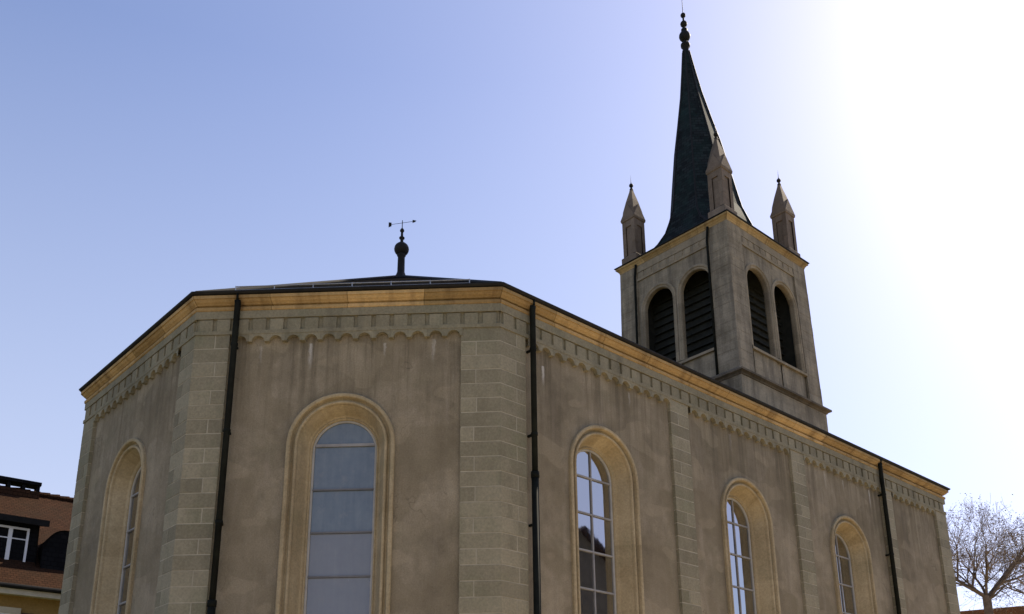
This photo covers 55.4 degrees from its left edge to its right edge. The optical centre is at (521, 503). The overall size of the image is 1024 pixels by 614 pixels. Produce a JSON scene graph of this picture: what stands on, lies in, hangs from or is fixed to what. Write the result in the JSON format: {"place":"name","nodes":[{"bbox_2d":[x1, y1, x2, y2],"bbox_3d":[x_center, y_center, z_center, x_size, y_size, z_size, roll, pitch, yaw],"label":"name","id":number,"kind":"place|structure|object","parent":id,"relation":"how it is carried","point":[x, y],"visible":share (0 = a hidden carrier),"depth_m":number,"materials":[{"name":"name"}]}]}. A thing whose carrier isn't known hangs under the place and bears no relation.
{"place":"outdoors","nodes":[
{"label":"outdoors","id":0,"kind":"place"},
{"bbox_2d":[0,475,73,613],"bbox_3d":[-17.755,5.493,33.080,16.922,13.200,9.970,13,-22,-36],"label":"town house","id":1,"kind":"structure","parent":0,"point":[34,529],"depth_m":31.11,"materials":[{"name":"ceramic"}]},
{"bbox_2d":[0,606,20,613],"bbox_3d":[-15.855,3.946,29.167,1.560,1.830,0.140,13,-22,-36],"label":"window","id":2,"kind":"structure","parent":1,"relation":"in","point":[3,610],"depth_m":29.64,"materials":[{"name":"beige stone"}]},
{"bbox_2d":[0,0,1023,610],"label":"sky","id":3,"kind":"structure","parent":0,"point":[154,153],"materials":[{"name":"blue"}]},
{"bbox_2d":[960,606,1023,613],"bbox_3d":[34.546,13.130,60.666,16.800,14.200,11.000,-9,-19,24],"label":"distant house","id":4,"kind":"structure","parent":0,"point":[1016,610],"depth_m":63.76,"materials":[{"name":"brown paint"}]},
{"label":"forecourt","id":5,"kind":"structure","parent":0,"visible":0},
{"bbox_2d":[58,4,959,613],"bbox_3d":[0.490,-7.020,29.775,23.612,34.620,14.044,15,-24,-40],"label":"church","id":6,"kind":"structure","parent":5,"relation":"on","point":[400,442],"depth_m":18.82,"materials":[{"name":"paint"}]},
{"bbox_2d":[90,438,145,613],"bbox_3d":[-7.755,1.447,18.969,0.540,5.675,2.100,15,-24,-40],"label":"window","id":7,"kind":"structure","parent":6,"relation":"in","point":[112,591],"depth_m":19.67,"materials":[{"name":"stone"}]},
{"bbox_2d":[275,393,394,613],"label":"window","id":8,"kind":"structure","parent":6,"relation":"in","point":[337,547],"depth_m":17.27,"materials":[{"name":"stone"}]},
{"bbox_2d":[569,425,644,613],"bbox_3d":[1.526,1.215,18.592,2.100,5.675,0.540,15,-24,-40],"label":"window","id":9,"kind":"structure","parent":6,"relation":"in","point":[605,553],"depth_m":19.10,"materials":[{"name":"stone"}]},
{"bbox_2d":[720,477,780,613],"bbox_3d":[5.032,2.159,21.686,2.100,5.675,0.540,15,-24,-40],"label":"window","id":10,"kind":"structure","parent":6,"relation":"in","point":[749,572],"depth_m":22.35,"materials":[{"name":"stone"}]},
{"bbox_2d":[830,515,877,613],"bbox_3d":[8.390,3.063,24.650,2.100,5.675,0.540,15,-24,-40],"label":"window","id":11,"kind":"structure","parent":6,"relation":"in","point":[854,584],"depth_m":25.44,"materials":[{"name":"stone"}]},
{"bbox_2d":[946,493,1023,613],"bbox_3d":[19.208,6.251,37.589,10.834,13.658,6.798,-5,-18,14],"label":"bare tree","id":12,"kind":"object","parent":5,"relation":"on","point":[986,596],"visible":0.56,"depth_m":38.39,"materials":[{"name":"brown plant"}]},
{"bbox_2d":[950,527,1023,613],"bbox_3d":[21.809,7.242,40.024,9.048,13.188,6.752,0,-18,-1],"label":"bare tree","id":13,"kind":"object","parent":5,"relation":"on","point":[1014,588],"visible":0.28,"depth_m":40.89,"materials":[{"name":"plant"}]}
]}

